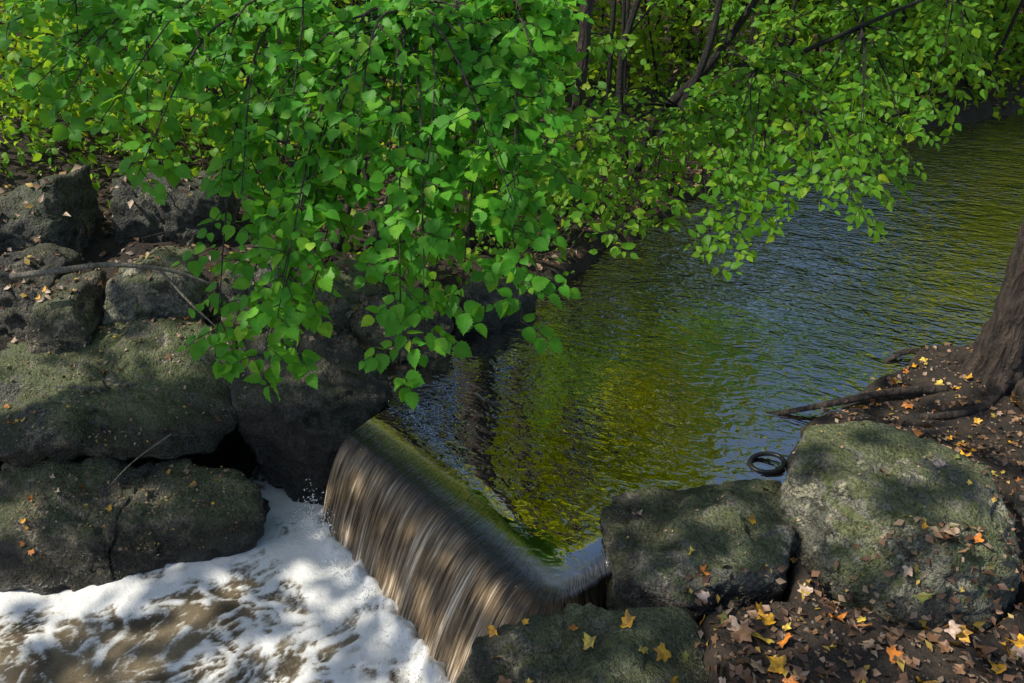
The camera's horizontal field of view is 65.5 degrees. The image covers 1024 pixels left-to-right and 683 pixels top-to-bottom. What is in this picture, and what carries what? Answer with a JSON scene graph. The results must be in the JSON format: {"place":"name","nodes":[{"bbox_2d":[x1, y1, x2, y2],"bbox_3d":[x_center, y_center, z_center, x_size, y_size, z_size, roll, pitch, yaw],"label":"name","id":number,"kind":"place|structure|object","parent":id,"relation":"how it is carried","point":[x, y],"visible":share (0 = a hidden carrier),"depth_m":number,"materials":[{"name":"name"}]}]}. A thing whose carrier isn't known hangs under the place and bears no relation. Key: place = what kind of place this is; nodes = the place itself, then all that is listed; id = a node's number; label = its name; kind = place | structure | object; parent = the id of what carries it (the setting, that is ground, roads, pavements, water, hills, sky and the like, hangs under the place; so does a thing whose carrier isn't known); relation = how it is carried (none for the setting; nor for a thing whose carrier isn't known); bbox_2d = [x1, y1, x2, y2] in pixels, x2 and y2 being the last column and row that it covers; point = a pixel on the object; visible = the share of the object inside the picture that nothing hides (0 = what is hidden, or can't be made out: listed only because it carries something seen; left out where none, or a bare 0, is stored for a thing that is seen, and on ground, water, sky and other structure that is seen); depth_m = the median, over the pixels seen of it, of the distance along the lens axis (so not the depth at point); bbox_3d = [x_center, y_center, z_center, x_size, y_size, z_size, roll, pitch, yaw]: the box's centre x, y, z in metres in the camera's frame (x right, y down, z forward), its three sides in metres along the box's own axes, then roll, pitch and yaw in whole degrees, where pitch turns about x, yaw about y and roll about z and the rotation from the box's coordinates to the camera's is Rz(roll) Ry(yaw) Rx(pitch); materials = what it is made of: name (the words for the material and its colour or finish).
{"place":"outdoors","nodes":[
{"label":"outdoors","id":0,"kind":"place"},
{"bbox_2d":[0,466,449,682],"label":"pool","id":1,"kind":"structure","parent":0,"point":[268,608],"depth_m":3.44,"materials":[{"name":"liquid"}]},
{"bbox_2d":[0,0,1023,682],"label":"ground","id":2,"kind":"structure","parent":0,"point":[234,450],"depth_m":4.25,"materials":[{"name":"soil"}]},
{"bbox_2d":[0,243,81,338],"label":"boulder","id":3,"kind":"object","parent":2,"relation":"on","point":[15,321],"visible":0.3,"depth_m":4.33,"materials":[{"name":"grey stone"}]},
{"bbox_2d":[0,164,104,255],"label":"boulder","id":4,"kind":"object","parent":2,"relation":"on","point":[75,199],"visible":0.25,"depth_m":4.80,"materials":[{"name":"grey stone"}]},
{"bbox_2d":[24,270,106,353],"bbox_3d":[-2.338,-0.012,4.347,0.341,0.681,0.599,0,28,0],"label":"boulder","id":5,"kind":"object","parent":2,"relation":"on","point":[64,330],"visible":0.48,"depth_m":4.09,"materials":[{"name":"grey stone"}]},
{"bbox_2d":[0,315,238,466],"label":"boulder","id":6,"kind":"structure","parent":2,"relation":"on","point":[206,432],"depth_m":3.91,"materials":[{"name":"grey stone"}]},
{"bbox_2d":[0,456,270,594],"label":"boulder","id":7,"kind":"object","parent":2,"relation":"on","point":[83,555],"visible":0.73,"depth_m":3.73,"materials":[{"name":"grey stone"}]},
{"bbox_2d":[9,262,214,487],"bbox_3d":[-1.867,0.027,4.032,0.825,0.769,1.034,-22,35,-35],"label":"dead branch","id":8,"kind":"object","parent":7,"relation":"on","point":[38,273],"visible":0.96,"depth_m":4.01,"materials":[{"name":"wood"}]},
{"bbox_2d":[100,246,211,325],"bbox_3d":[-1.963,-0.131,4.514,0.547,0.780,0.547,0,28,0],"label":"boulder","id":9,"kind":"object","parent":2,"relation":"on","point":[135,295],"visible":0.38,"depth_m":4.24,"materials":[{"name":"grey stone"}]},
{"bbox_2d":[0,0,339,210],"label":"thicket","id":10,"kind":"object","parent":2,"relation":"on","point":[10,130],"visible":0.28,"depth_m":5.67,"materials":[{"name":"green plant"}]},
{"bbox_2d":[110,169,239,246],"bbox_3d":[-2.178,-0.629,5.288,0.718,0.996,0.679,0,28,0],"label":"boulder","id":11,"kind":"object","parent":2,"relation":"on","point":[183,218],"visible":0.36,"depth_m":5.04,"materials":[{"name":"grey stone"}]},
{"bbox_2d":[210,296,282,347],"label":"boulder","id":12,"kind":"object","parent":2,"relation":"on","point":[246,308],"visible":0.01,"depth_m":4.35,"materials":[{"name":"grey stone"}]},
{"bbox_2d":[215,244,298,312],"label":"boulder","id":13,"kind":"object","parent":2,"relation":"on","point":[229,293],"visible":0.08,"depth_m":4.49,"materials":[{"name":"grey stone"}]},
{"bbox_2d":[0,0,597,409],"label":"viburnum shrub","id":14,"kind":"object","parent":2,"relation":"on","point":[507,65],"visible":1,"depth_m":3.30,"materials":[{"name":"green plant"}]},
{"bbox_2d":[293,44,318,62],"bbox_3d":[-2.428,-6.379,6.408,4.274,8.363,3.894,0,28,0],"label":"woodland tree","id":15,"kind":"object","parent":2,"relation":"on","point":[316,60],"visible":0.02,"depth_m":8.02,"materials":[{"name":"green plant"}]},
{"bbox_2d":[227,328,392,505],"bbox_3d":[-1.048,0.480,4.253,0.887,1.023,0.580,8,29,14],"label":"dark boulder","id":16,"kind":"object","parent":2,"relation":"on","point":[296,436],"visible":0.68,"depth_m":4.02,"materials":[{"name":"grey stone"}]},
{"bbox_2d":[298,254,392,350],"bbox_3d":[-0.931,-0.163,4.736,0.442,0.604,0.643,11,30,19],"label":"boulder","id":17,"kind":"object","parent":2,"relation":"on","point":[341,314],"visible":0.27,"depth_m":4.51,"materials":[{"name":"grey stone"}]},
{"bbox_2d":[0,78,735,263],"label":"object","id":18,"kind":"object","parent":2,"relation":"on","point":[209,158],"visible":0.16,"depth_m":5.75,"materials":[{"name":"brown plant"}]},
{"bbox_2d":[351,292,453,362],"bbox_3d":[-0.627,-0.041,4.641,0.564,0.561,0.496,0,28,0],"label":"boulder","id":19,"kind":"object","parent":2,"relation":"on","point":[368,337],"visible":0.29,"depth_m":4.45,"materials":[{"name":"grey stone"}]},
{"bbox_2d":[450,0,494,250],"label":"tree branch","id":20,"kind":"object","parent":2,"relation":"on","point":[471,245],"visible":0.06,"depth_m":5.44,"materials":[{"name":"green plant"}]},
{"bbox_2d":[458,271,535,331],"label":"boulder","id":21,"kind":"object","parent":2,"relation":"on","point":[478,292],"visible":0.29,"depth_m":4.82,"materials":[{"name":"grey stone"}]},
{"bbox_2d":[0,0,1023,682],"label":"leaf litter","id":22,"kind":"object","parent":2,"relation":"on","point":[802,656],"visible":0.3,"depth_m":3.02,"materials":[{"name":"brown plant"}]},
{"bbox_2d":[0,0,1023,214],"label":"thicket","id":23,"kind":"object","parent":2,"relation":"on","point":[659,31],"visible":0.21,"depth_m":9.18,"materials":[{"name":"green plant"}]},
{"bbox_2d":[1,0,1023,148],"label":"saplings","id":24,"kind":"object","parent":2,"relation":"on","point":[625,14],"visible":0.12,"depth_m":8.91,"materials":[{"name":"brown plant"}]},
{"bbox_2d":[3,287,1023,682],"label":"fallen maple leaves","id":25,"kind":"object","parent":2,"relation":"on","point":[957,627],"visible":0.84,"depth_m":2.62,"materials":[{"name":"orange plant"}]},
{"bbox_2d":[502,0,530,196],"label":"young tree","id":26,"kind":"object","parent":2,"relation":"on","point":[520,7],"visible":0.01,"depth_m":5.46,"materials":[{"name":"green plant"}]},
{"bbox_2d":[556,2,580,70],"bbox_3d":[1.130,-8.165,6.585,4.609,11.365,3.369,0,28,0],"label":"woodland tree","id":27,"kind":"object","parent":2,"relation":"on","point":[578,5],"visible":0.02,"depth_m":9.00,"materials":[{"name":"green plant"}]},
{"bbox_2d":[564,0,593,214],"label":"young tree","id":28,"kind":"object","parent":2,"relation":"on","point":[584,38],"visible":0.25,"depth_m":5.56,"materials":[{"name":"brown plant"}]},
{"bbox_2d":[455,602,707,682],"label":"flat rock","id":29,"kind":"object","parent":2,"relation":"on","point":[543,648],"visible":0.98,"depth_m":2.62,"materials":[{"name":"grey stone"}]},
{"bbox_2d":[312,38,908,285],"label":"bank undergrowth","id":30,"kind":"object","parent":2,"relation":"on","point":[492,251],"visible":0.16,"depth_m":6.05,"materials":[{"name":"green plant"}]},
{"bbox_2d":[669,0,704,48],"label":"woodland tree","id":31,"kind":"object","parent":2,"relation":"on","point":[693,30],"visible":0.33,"depth_m":10.63,"materials":[{"name":"green plant"}]},
{"bbox_2d":[600,478,796,624],"bbox_3d":[0.727,0.988,3.198,0.834,0.671,0.746,0,28,0],"label":"flat rock","id":32,"kind":"object","parent":2,"relation":"on","point":[644,566],"visible":0.59,"depth_m":3.02,"materials":[{"name":"grey stone"}]},
{"bbox_2d":[540,0,1008,281],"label":"riverside shrub","id":33,"kind":"object","parent":2,"relation":"on","point":[800,91],"visible":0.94,"depth_m":5.61,"materials":[{"name":"green plant"}]},
{"bbox_2d":[683,345,1023,682],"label":"fallen leaves","id":34,"kind":"object","parent":2,"relation":"on","point":[871,618],"visible":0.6,"depth_m":2.71,"materials":[{"name":"brown plant"}]},
{"bbox_2d":[737,0,1015,36],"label":"distant woodland","id":35,"kind":"object","parent":2,"relation":"on","point":[911,7],"visible":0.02,"depth_m":13.02,"materials":[{"name":"green plant"}]},
{"bbox_2d":[737,0,1023,108],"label":"thicket","id":36,"kind":"object","parent":2,"relation":"on","point":[1002,17],"visible":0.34,"depth_m":9.48,"materials":[{"name":"green plant"}]},
{"bbox_2d":[778,420,1021,630],"bbox_3d":[1.457,0.756,3.054,0.812,0.617,0.904,0,28,0],"label":"mossy boulder","id":37,"kind":"object","parent":2,"relation":"on","point":[834,486],"visible":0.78,"depth_m":2.86,"materials":[{"name":"grey stone"}]},
{"bbox_2d":[959,217,1023,397],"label":"leaning tree","id":38,"kind":"object","parent":2,"relation":"on","point":[997,356],"visible":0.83,"depth_m":3.94,"materials":[{"name":"brown plant"}]},
{"bbox_2d":[766,348,1023,419],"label":"tree roots","id":39,"kind":"object","parent":38,"relation":"attached to","point":[996,392],"visible":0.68,"depth_m":3.99,"materials":[{"name":"brown plant"}]},
{"bbox_2d":[1009,479,1023,520],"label":"boulder","id":40,"kind":"object","parent":2,"relation":"on","point":[1018,508],"visible":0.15,"depth_m":3.21,"materials":[{"name":"grey stone"}]},
{"bbox_2d":[1016,0,1023,22],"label":"woodland tree","id":41,"kind":"object","parent":2,"relation":"on","point":[1021,11],"visible":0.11,"depth_m":12.44,"materials":[{"name":"green plant"}]},
{"bbox_2d":[289,111,1023,682],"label":"stream","id":42,"kind":"structure","parent":0,"point":[467,499],"depth_m":4.28,"materials":[{"name":"liquid"}]},
{"bbox_2d":[747,451,786,473],"bbox_3d":[1.160,0.552,3.623,0.172,0.045,0.142,0,28,0],"label":"rubber ring","id":43,"kind":"object","parent":42,"relation":"on","point":[781,467],"visible":1,"depth_m":3.61,"materials":[{"name":"black rubber"}]}
]}

